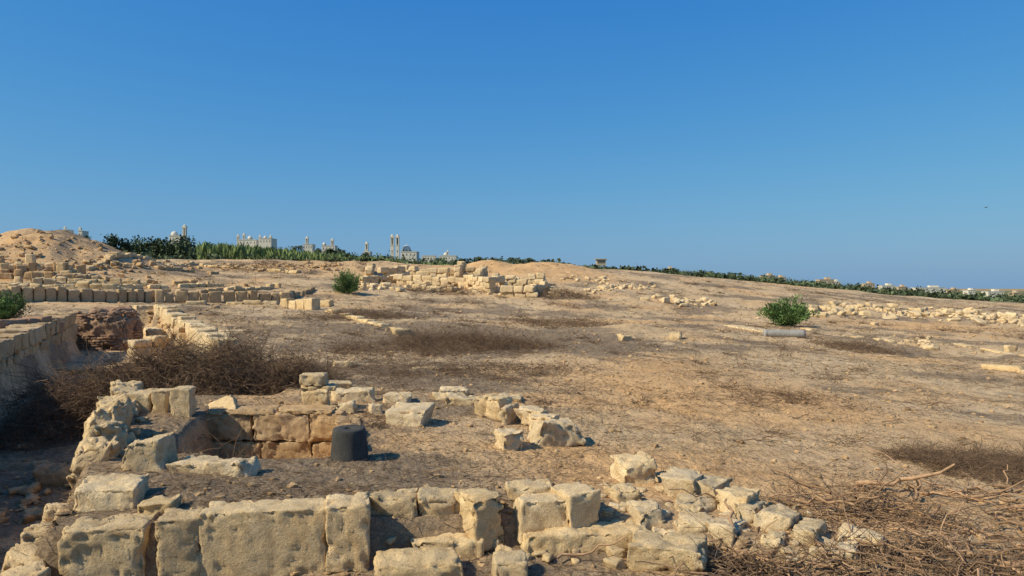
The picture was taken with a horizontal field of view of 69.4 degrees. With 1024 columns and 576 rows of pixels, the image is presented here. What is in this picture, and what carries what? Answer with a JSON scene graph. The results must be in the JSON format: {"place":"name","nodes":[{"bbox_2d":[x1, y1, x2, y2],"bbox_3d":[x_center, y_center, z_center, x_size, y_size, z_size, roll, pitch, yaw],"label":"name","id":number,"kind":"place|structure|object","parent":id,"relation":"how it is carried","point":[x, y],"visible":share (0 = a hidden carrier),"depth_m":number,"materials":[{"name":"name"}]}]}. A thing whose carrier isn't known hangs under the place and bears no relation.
{"place":"outdoors","nodes":[
{"label":"outdoors","id":0,"kind":"place"},
{"bbox_2d":[0,229,123,280],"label":"rubble field","id":1,"kind":"structure","parent":0,"point":[28,246],"depth_m":54.26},
{"bbox_2d":[0,253,247,307],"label":"rubble field","id":2,"kind":"structure","parent":0,"point":[2,259],"depth_m":51.42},
{"bbox_2d":[0,228,1023,575],"bbox_3d":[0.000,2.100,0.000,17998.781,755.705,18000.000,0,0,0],"label":"ground","id":3,"kind":"structure","parent":0,"point":[188,432],"depth_m":13.98,"materials":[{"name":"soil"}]},
{"bbox_2d":[0,290,30,319],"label":"green shrub","id":4,"kind":"object","parent":3,"relation":"on","point":[10,309],"visible":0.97,"depth_m":24.17,"materials":[{"name":"green plant"}]},
{"bbox_2d":[0,262,49,270],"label":"ruined stone wall","id":5,"kind":"structure","parent":3,"relation":"on","point":[5,266],"depth_m":48.59,"materials":[{"name":"stone"}]},
{"bbox_2d":[0,316,63,333],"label":"stone wall","id":6,"kind":"structure","parent":3,"relation":"on","point":[4,323],"depth_m":20.11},
{"bbox_2d":[0,442,76,526],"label":"rubble pile","id":7,"kind":"object","parent":3,"relation":"on","point":[29,492],"visible":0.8,"depth_m":9.13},
{"bbox_2d":[0,312,77,374],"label":"trench stone wall","id":8,"kind":"structure","parent":3,"relation":"on","point":[19,340],"depth_m":18.36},
{"bbox_2d":[14,254,65,271],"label":"stone pillar stumps","id":9,"kind":"object","parent":3,"relation":"on","point":[32,258],"visible":0.56,"depth_m":49.28,"materials":[{"name":"stone"}]},
{"bbox_2d":[0,262,85,273],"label":"ruined stone wall","id":10,"kind":"structure","parent":3,"relation":"on","point":[32,266],"depth_m":48.96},
{"bbox_2d":[0,269,87,279],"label":"ruined stone wall","id":11,"kind":"structure","parent":3,"relation":"on","point":[30,275],"depth_m":47.92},
{"bbox_2d":[32,460,71,488],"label":"half buried block","id":12,"kind":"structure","parent":3,"relation":"on","point":[45,473],"depth_m":9.80,"materials":[{"name":"brown stone"}]},
{"bbox_2d":[0,280,117,289],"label":"ruined stone wall","id":13,"kind":"structure","parent":3,"relation":"on","point":[84,284],"depth_m":42.70,"materials":[{"name":"stone"}]},
{"bbox_2d":[13,276,106,283],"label":"ruined stone wall","id":14,"kind":"structure","parent":3,"relation":"on","point":[58,279],"depth_m":47.24,"materials":[{"name":"stone"}]},
{"bbox_2d":[45,263,75,270],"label":"ruined stone wall","id":15,"kind":"structure","parent":3,"relation":"on","point":[69,267],"depth_m":49.76,"materials":[{"name":"stone"}]},
{"bbox_2d":[0,278,133,288],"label":"ruined stone wall","id":16,"kind":"structure","parent":3,"relation":"on","point":[47,281],"depth_m":44.28,"materials":[{"name":"stone"}]},
{"bbox_2d":[0,286,154,302],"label":"orthostat wall","id":17,"kind":"structure","parent":3,"relation":"on","point":[67,294],"depth_m":36.13,"materials":[{"name":"brown stone"}]},
{"bbox_2d":[0,380,158,575],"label":"eroded limestone wall","id":18,"kind":"structure","parent":3,"relation":"on","point":[109,432],"depth_m":7.75,"materials":[{"name":"stone"}]},
{"bbox_2d":[78,227,88,235],"bbox_3d":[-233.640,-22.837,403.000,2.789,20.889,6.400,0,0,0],"label":"distant chapel","id":19,"kind":"structure","parent":3,"relation":"on","point":[82,233],"depth_m":401.18,"materials":[{"name":"white paint"}]},
{"bbox_2d":[0,336,173,454],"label":"dry brush pile","id":20,"kind":"object","parent":3,"relation":"on","point":[49,410],"visible":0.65,"depth_m":12.04,"materials":[{"name":"plant"}]},
{"bbox_2d":[57,362,129,374],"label":"stone platform","id":21,"kind":"structure","parent":3,"relation":"on","point":[71,364],"depth_m":20.24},
{"bbox_2d":[56,270,148,285],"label":"ruined stone wall","id":22,"kind":"structure","parent":3,"relation":"on","point":[119,281],"depth_m":49.64,"materials":[{"name":"stone"}]},
{"bbox_2d":[74,305,143,350],"bbox_3d":[-14.197,1.462,25.914,2.500,1.698,2.382,0,0,0],"label":"ruined brick kiln","id":23,"kind":"object","parent":3,"relation":"on","point":[95,326],"visible":0.73,"depth_m":25.10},
{"bbox_2d":[117,284,142,288],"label":"ruined stone wall","id":24,"kind":"structure","parent":3,"relation":"on","point":[137,286],"depth_m":46.89,"materials":[{"name":"stone"}]},
{"bbox_2d":[86,252,198,270],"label":"ruined stone wall","id":25,"kind":"structure","parent":3,"relation":"on","point":[111,255],"depth_m":57.49,"materials":[{"name":"stone"}]},
{"bbox_2d":[121,432,177,470],"bbox_3d":[-3.702,1.717,7.539,0.450,0.414,0.496,0,0,-9],"label":"fallen limestone block","id":26,"kind":"object","parent":3,"relation":"on","point":[155,453],"depth_m":7.35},
{"bbox_2d":[127,327,171,355],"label":"trench cross wall","id":27,"kind":"structure","parent":3,"relation":"on","point":[148,334],"depth_m":24.49,"materials":[{"name":"stone"}]},
{"bbox_2d":[127,385,196,417],"bbox_3d":[-4.864,1.587,10.319,1.013,0.446,0.403,0,0,11],"label":"limestone block row","id":28,"kind":"object","parent":3,"relation":"on","point":[181,400],"visible":0.72,"depth_m":10.22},
{"bbox_2d":[142,310,194,343],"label":"rubble pile","id":29,"kind":"object","parent":3,"relation":"on","point":[180,329],"visible":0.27,"depth_m":26.80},
{"bbox_2d":[169,225,187,244],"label":"domed chapel","id":30,"kind":"structure","parent":3,"relation":"on","point":[174,235],"depth_m":500.42,"materials":[{"name":"white paint"}]},
{"bbox_2d":[172,280,197,284],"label":"ruined stone wall","id":31,"kind":"structure","parent":3,"relation":"on","point":[184,281],"depth_m":53.11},
{"bbox_2d":[147,282,223,288],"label":"ruined stone wall","id":32,"kind":"structure","parent":3,"relation":"on","point":[191,285],"depth_m":49.43,"materials":[{"name":"stone"}]},
{"bbox_2d":[154,266,218,274],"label":"ruined stone wall","id":33,"kind":"structure","parent":3,"relation":"on","point":[180,269],"depth_m":58.72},
{"bbox_2d":[132,304,241,352],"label":"long limestone wall","id":34,"kind":"structure","parent":3,"relation":"on","point":[171,314],"depth_m":23.91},
{"bbox_2d":[69,258,342,272],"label":"rubble field","id":35,"kind":"structure","parent":3,"relation":"on","point":[135,261],"depth_m":58.40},
{"bbox_2d":[46,314,367,444],"bbox_3d":[-5.182,1.797,13.370,5.366,2.644,4.913,0,0,0],"label":"dry brush pile","id":36,"kind":"object","parent":3,"relation":"on","point":[216,359],"visible":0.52,"depth_m":12.81,"materials":[{"name":"plant"}]},
{"bbox_2d":[166,454,261,477],"bbox_3d":[-2.999,1.817,7.481,0.872,0.206,0.323,0,0,3],"label":"fallen limestone block","id":37,"kind":"object","parent":3,"relation":"on","point":[221,466],"depth_m":7.36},
{"bbox_2d":[205,394,237,419],"bbox_3d":[-4.316,1.823,10.700,0.707,0.509,0.544,0,0,-12],"label":"leaning stone slab","id":38,"kind":"object","parent":3,"relation":"on","point":[229,401],"depth_m":10.74,"materials":[{"name":"stone"}]},
{"bbox_2d":[181,411,268,458],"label":"dry brush pile","id":39,"kind":"object","parent":3,"relation":"on","point":[239,452],"visible":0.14,"depth_m":9.96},
{"bbox_2d":[186,300,280,305],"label":"ruined stone wall","id":40,"kind":"structure","parent":3,"relation":"on","point":[249,302],"depth_m":39.10,"materials":[{"name":"stone"}]},
{"bbox_2d":[155,287,314,302],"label":"orthostat wall","id":41,"kind":"structure","parent":3,"relation":"on","point":[211,295],"depth_m":40.06,"materials":[{"name":"brown stone"}]},
{"bbox_2d":[236,233,258,247],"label":"monastery basilica","id":42,"kind":"structure","parent":3,"relation":"on","point":[250,240],"depth_m":500.00,"materials":[{"name":"white paint"}]},
{"bbox_2d":[199,263,300,272],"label":"ruined stone wall","id":43,"kind":"structure","parent":3,"relation":"on","point":[268,269],"depth_m":65.46,"materials":[{"name":"stone"}]},
{"bbox_2d":[224,283,281,290],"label":"ruined stone wall","id":44,"kind":"structure","parent":3,"relation":"on","point":[267,287],"depth_m":49.42,"materials":[{"name":"stone"}]},
{"bbox_2d":[258,235,276,248],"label":"monastery hall","id":45,"kind":"structure","parent":3,"relation":"on","point":[265,241],"depth_m":490.00,"materials":[{"name":"white paint"}]},
{"bbox_2d":[220,257,318,272],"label":"dry brush pile","id":46,"kind":"object","parent":3,"relation":"on","point":[262,263],"visible":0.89,"depth_m":67.58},
{"bbox_2d":[189,325,363,395],"bbox_3d":[-4.396,1.766,13.310,3.672,2.544,3.601,0,0,0],"label":"dry brush pile","id":47,"kind":"object","parent":3,"relation":"on","point":[296,364],"visible":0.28,"depth_m":13.11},
{"bbox_2d":[205,404,361,458],"bbox_3d":[-2.802,2.168,10.115,3.542,0.925,1.568,0,0,38],"label":"sunken room masonry","id":48,"kind":"object","parent":3,"relation":"on","point":[296,431],"visible":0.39,"depth_m":10.45,"materials":[{"name":"stone"}]},
{"bbox_2d":[280,290,333,309],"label":"limestone block wall","id":49,"kind":"structure","parent":3,"relation":"on","point":[312,303],"depth_m":37.88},
{"bbox_2d":[303,237,314,252],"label":"bell tower chapel","id":50,"kind":"structure","parent":3,"relation":"on","point":[307,246],"depth_m":520.00,"materials":[{"name":"white paint"}]},
{"bbox_2d":[195,241,450,264],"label":"reed bed","id":51,"kind":"object","parent":3,"relation":"on","point":[205,249],"visible":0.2,"depth_m":110.87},
{"bbox_2d":[279,299,367,321],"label":"dry brush pile","id":52,"kind":"object","parent":3,"relation":"on","point":[325,317],"visible":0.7,"depth_m":30.78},
{"bbox_2d":[299,360,356,413],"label":"pit corner wall","id":53,"kind":"structure","parent":3,"relation":"on","point":[316,387],"depth_m":10.93,"materials":[{"name":"stone"}]},
{"bbox_2d":[321,239,337,251],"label":"bell tower chapel","id":54,"kind":"structure","parent":3,"relation":"on","point":[331,246],"depth_m":540.00,"materials":[{"name":"white paint"}]},
{"bbox_2d":[149,464,510,523],"bbox_3d":[-1.560,1.963,6.574,3.634,0.801,1.592,0,0,0],"label":"dry brush pile","id":55,"kind":"object","parent":3,"relation":"on","point":[215,488],"visible":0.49,"depth_m":6.81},
{"bbox_2d":[218,329,467,369],"bbox_3d":[-5.208,1.597,19.667,10.946,0.560,1.263,0,0,43],"label":"buried wall course","id":56,"kind":"object","parent":3,"relation":"on","point":[246,330],"visible":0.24,"depth_m":23.05,"materials":[{"name":"stone"}]},
{"bbox_2d":[330,269,363,293],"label":"green shrub","id":57,"kind":"object","parent":3,"relation":"on","point":[345,283],"visible":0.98,"depth_m":49.52,"materials":[{"name":"green plant"}]},
{"bbox_2d":[330,425,368,461],"bbox_3d":[-1.811,1.746,8.251,0.422,0.388,0.418,0,0,0],"label":"granite column drum","id":58,"kind":"object","parent":3,"relation":"on","point":[349,443],"visible":0.93,"depth_m":8.09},
{"bbox_2d":[331,387,375,401],"bbox_3d":[-2.548,1.746,11.902,0.734,0.276,0.412,0,0,-8],"label":"fallen limestone block","id":59,"kind":"object","parent":3,"relation":"on","point":[340,394],"depth_m":11.74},
{"bbox_2d":[57,473,651,575],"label":"limestone block wall","id":60,"kind":"structure","parent":3,"relation":"on","point":[287,537],"depth_m":5.98,"materials":[{"name":"stone"}]},
{"bbox_2d":[315,396,405,441],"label":"dry brush pile","id":61,"kind":"object","parent":3,"relation":"on","point":[379,418],"visible":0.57,"depth_m":10.08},
{"bbox_2d":[363,242,371,255],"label":"bell tower chapel","id":62,"kind":"structure","parent":3,"relation":"on","point":[366,247],"depth_m":520.49,"materials":[{"name":"white paint"}]},
{"bbox_2d":[325,309,414,335],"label":"kerb wall","id":63,"kind":"structure","parent":3,"relation":"on","point":[361,319],"depth_m":29.34,"materials":[{"name":"stone"}]},
{"bbox_2d":[368,403,382,413],"bbox_3d":[-2.010,1.810,10.898,0.217,0.223,0.331,0,0,-17],"label":"fallen limestone block","id":64,"kind":"object","parent":3,"relation":"on","point":[372,407],"depth_m":10.78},
{"bbox_2d":[323,294,437,320],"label":"dry brush pile","id":65,"kind":"object","parent":3,"relation":"on","point":[377,316],"visible":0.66,"depth_m":33.10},
{"bbox_2d":[383,391,411,403],"bbox_3d":[-1.837,1.806,11.910,0.486,0.250,0.483,0,0,0],"label":"fallen limestone block","id":66,"kind":"object","parent":3,"relation":"on","point":[393,397],"depth_m":11.72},
{"bbox_2d":[317,347,486,383],"bbox_3d":[-2.407,1.782,15.411,4.108,1.157,4.050,0,0,0],"label":"dry brush pile","id":67,"kind":"object","parent":3,"relation":"on","point":[405,370],"visible":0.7,"depth_m":15.31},
{"bbox_2d":[390,234,419,260],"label":"monastery church","id":68,"kind":"structure","parent":3,"relation":"on","point":[406,251],"depth_m":480.42,"materials":[{"name":"white paint"}]},
{"bbox_2d":[385,402,434,426],"bbox_3d":[-1.418,1.795,10.305,0.597,0.349,0.582,0,0,7],"label":"fallen limestone block","id":69,"kind":"object","parent":3,"relation":"on","point":[414,414],"depth_m":10.09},
{"bbox_2d":[373,546,462,575],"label":"limestone boulder","id":70,"kind":"object","parent":3,"relation":"on","point":[431,561],"visible":1,"depth_m":5.68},
{"bbox_2d":[316,329,531,361],"bbox_3d":[-2.418,1.738,19.597,6.202,1.440,5.752,0,0,0],"label":"dry brush pile","id":71,"kind":"object","parent":3,"relation":"on","point":[389,344],"visible":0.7,"depth_m":19.17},
{"bbox_2d":[422,255,435,262],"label":"monastery house","id":72,"kind":"structure","parent":3,"relation":"on","point":[429,256],"depth_m":560.00,"materials":[{"name":"white paint"}]},
{"bbox_2d":[403,279,487,294],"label":"dry brush pile","id":73,"kind":"object","parent":3,"relation":"on","point":[433,290],"visible":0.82,"depth_m":53.41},
{"bbox_2d":[439,250,457,264],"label":"village church","id":74,"kind":"structure","parent":3,"relation":"on","point":[448,256],"depth_m":560.00,"materials":[{"name":"white paint"}]},
{"bbox_2d":[359,261,558,297],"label":"excavated stone ruin","id":75,"kind":"object","parent":3,"relation":"on","point":[511,285],"visible":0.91,"depth_m":58.69,"materials":[{"name":"stone"}]},
{"bbox_2d":[372,312,576,352],"bbox_3d":[-1.123,1.679,22.098,6.917,2.179,6.454,0,0,0],"label":"dry brush pile","id":76,"kind":"object","parent":3,"relation":"on","point":[506,340],"visible":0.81,"depth_m":21.50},
{"bbox_2d":[491,549,527,575],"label":"limestone boulder","id":77,"kind":"object","parent":3,"relation":"on","point":[510,563],"visible":1,"depth_m":5.63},
{"bbox_2d":[432,386,586,450],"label":"room side wall","id":78,"kind":"structure","parent":3,"relation":"on","point":[546,429],"depth_m":10.40,"materials":[{"name":"stone"}]},
{"bbox_2d":[0,244,1023,575],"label":"scattered pebbles","id":79,"kind":"object","parent":3,"relation":"on","point":[338,478],"visible":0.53,"depth_m":12.12,"materials":[{"name":"stone"}]},
{"bbox_2d":[3,228,1023,490],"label":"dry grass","id":80,"kind":"structure","parent":3,"relation":"on","point":[587,362],"depth_m":24.43,"materials":[{"name":"plant"}]},
{"bbox_2d":[290,245,737,274],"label":"distant palm grove","id":81,"kind":"object","parent":3,"relation":"on","point":[510,259],"visible":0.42,"depth_m":290.34,"materials":[{"name":"green plant"}]},
{"bbox_2d":[420,347,617,379],"bbox_3d":[0.074,1.829,16.137,4.566,1.311,3.029,0,0,0],"label":"dry brush pile","id":82,"kind":"object","parent":3,"relation":"on","point":[510,366],"visible":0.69,"depth_m":16.15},
{"bbox_2d":[53,243,1023,447],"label":"dead scrub","id":83,"kind":"object","parent":3,"relation":"on","point":[614,352],"visible":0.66,"depth_m":21.75,"materials":[{"name":"plant"}]},
{"bbox_2d":[84,232,1023,302],"bbox_3d":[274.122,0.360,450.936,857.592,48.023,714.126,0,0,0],"label":"distant trees","id":84,"kind":"object","parent":3,"relation":"on","point":[183,248],"visible":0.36,"depth_m":139.39,"materials":[{"name":"green plant"}]},
{"bbox_2d":[538,281,605,300],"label":"dry brush pile","id":85,"kind":"object","parent":3,"relation":"on","point":[572,293],"visible":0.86,"depth_m":52.49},
{"bbox_2d":[490,304,654,327],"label":"dry brush pile","id":86,"kind":"object","parent":3,"relation":"on","point":[550,321],"visible":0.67,"depth_m":33.82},
{"bbox_2d":[561,275,619,284],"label":"rubble pile","id":87,"kind":"object","parent":3,"relation":"on","point":[603,278],"visible":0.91,"depth_m":65.53,"materials":[{"name":"stone"}]},
{"bbox_2d":[594,259,606,265],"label":"guard post","id":88,"kind":"object","parent":3,"relation":"on","point":[601,262],"visible":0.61,"depth_m":258.70,"materials":[{"name":"beige paint"}]},
{"bbox_2d":[584,282,655,293],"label":"rubble pile","id":89,"kind":"object","parent":3,"relation":"on","point":[606,287],"visible":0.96,"depth_m":60.27,"materials":[{"name":"stone"}]},
{"bbox_2d":[617,333,631,340],"bbox_3d":[3.952,1.752,25.950,0.457,0.327,0.370,0,0,-28],"label":"loose stone","id":90,"kind":"object","parent":3,"relation":"on","point":[623,337],"visible":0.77,"depth_m":25.83,"materials":[{"name":"stone"}]},
{"bbox_2d":[627,530,708,571],"bbox_3d":[1.253,2.138,5.935,0.645,0.254,0.463,0,0,13],"label":"limestone boulder","id":91,"kind":"object","parent":3,"relation":"on","point":[648,546],"visible":0.94,"depth_m":5.80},
{"bbox_2d":[669,332,681,339],"bbox_3d":[5.960,1.761,26.903,0.455,0.356,0.393,0,0,18],"label":"loose stone","id":92,"kind":"object","parent":3,"relation":"on","point":[675,335],"visible":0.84,"depth_m":26.75,"materials":[{"name":"stone"}]},
{"bbox_2d":[640,294,716,307],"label":"rubble pile","id":93,"kind":"object","parent":3,"relation":"on","point":[677,299],"visible":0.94,"depth_m":52.34,"materials":[{"name":"stone"}]},
{"bbox_2d":[424,408,1023,575],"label":"dead branches","id":94,"kind":"object","parent":3,"relation":"on","point":[916,489],"visible":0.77,"depth_m":6.42,"materials":[{"name":"plant"}]},
{"bbox_2d":[598,450,886,564],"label":"collapsed rubble wall","id":95,"kind":"structure","parent":3,"relation":"on","point":[748,506],"depth_m":6.67,"materials":[{"name":"stone"}]},
{"bbox_2d":[724,325,767,331],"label":"marble paving slabs","id":96,"kind":"structure","parent":3,"relation":"on","point":[747,328],"depth_m":36.31,"materials":[{"name":"stone"}]},
{"bbox_2d":[670,507,839,575],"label":"dry brush pile","id":97,"kind":"object","parent":3,"relation":"on","point":[737,563],"visible":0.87,"depth_m":5.75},
{"bbox_2d":[763,329,805,337],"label":"fallen marble column","id":98,"kind":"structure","parent":3,"relation":"on","point":[792,333],"depth_m":30.62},
{"bbox_2d":[754,293,819,325],"bbox_3d":[14.803,1.197,40.048,3.117,1.945,3.287,0,0,0],"label":"green shrub","id":99,"kind":"object","parent":3,"relation":"on","point":[787,313],"visible":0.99,"depth_m":39.66,"materials":[{"name":"green plant"}]},
{"bbox_2d":[712,370,863,405],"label":"dry brush pile","id":100,"kind":"object","parent":3,"relation":"on","point":[780,393],"visible":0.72,"depth_m":13.90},
{"bbox_2d":[815,277,834,283],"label":"village house","id":101,"kind":"structure","parent":3,"relation":"on","point":[827,279],"depth_m":560.00,"materials":[{"name":"beige paint"}]},
{"bbox_2d":[793,328,915,355],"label":"dry brush pile","id":102,"kind":"object","parent":3,"relation":"on","point":[842,345],"visible":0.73,"depth_m":28.29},
{"bbox_2d":[743,458,983,539],"bbox_3d":[3.216,2.231,6.936,2.232,1.064,2.052,0,0,-33],"label":"dry brush pile","id":103,"kind":"object","parent":3,"relation":"on","point":[879,517],"visible":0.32,"depth_m":6.92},
{"bbox_2d":[860,281,874,287],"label":"village house","id":104,"kind":"structure","parent":3,"relation":"on","point":[868,283],"depth_m":600.00,"materials":[{"name":"beige paint"}]},
{"bbox_2d":[800,328,939,349],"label":"buried limestone wall","id":105,"kind":"structure","parent":3,"relation":"on","point":[927,348],"depth_m":31.91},
{"bbox_2d":[877,283,895,288],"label":"village house","id":106,"kind":"structure","parent":3,"relation":"on","point":[886,285],"depth_m":600.00,"materials":[{"name":"white paint"}]},
{"bbox_2d":[762,472,1023,575],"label":"dry brush pile","id":107,"kind":"object","parent":3,"relation":"on","point":[985,570],"visible":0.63,"depth_m":5.79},
{"bbox_2d":[805,300,1023,326],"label":"rubble stone wall","id":108,"kind":"structure","parent":3,"relation":"on","point":[833,308],"depth_m":54.60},
{"bbox_2d":[900,335,935,347],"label":"rubble pile","id":109,"kind":"object","parent":3,"relation":"on","point":[924,344],"visible":0.83,"depth_m":31.62,"materials":[{"name":"stone"}]},
{"bbox_2d":[910,285,945,292],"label":"village house","id":110,"kind":"structure","parent":3,"relation":"on","point":[932,287],"depth_m":640.00,"materials":[{"name":"white paint"}]},
{"bbox_2d":[862,427,1023,486],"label":"dry brush pile","id":111,"kind":"object","parent":3,"relation":"on","point":[991,463],"visible":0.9,"depth_m":9.04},
{"bbox_2d":[963,288,975,294],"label":"village house","id":112,"kind":"structure","parent":3,"relation":"on","point":[969,291],"depth_m":650.00,"materials":[{"name":"white paint"}]},
{"bbox_2d":[953,343,1023,373],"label":"buried limestone wall","id":113,"kind":"structure","parent":3,"relation":"on","point":[1014,368],"depth_m":21.13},
{"bbox_2d":[981,289,1004,296],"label":"village house","id":114,"kind":"structure","parent":3,"relation":"on","point":[994,291],"depth_m":560.00,"materials":[{"name":"white paint"}]},
{"bbox_2d":[1003,345,1017,351],"bbox_3d":[20.088,2.473,29.774,0.524,0.377,0.335,0,0,-14],"label":"loose stone","id":115,"kind":"object","parent":3,"relation":"on","point":[1010,348],"visible":0.67,"depth_m":29.65,"materials":[{"name":"stone"}]},
{"bbox_2d":[0,0,1023,288],"label":"sky","id":116,"kind":"structure","parent":0,"point":[853,142],"materials":[{"name":"blue"}]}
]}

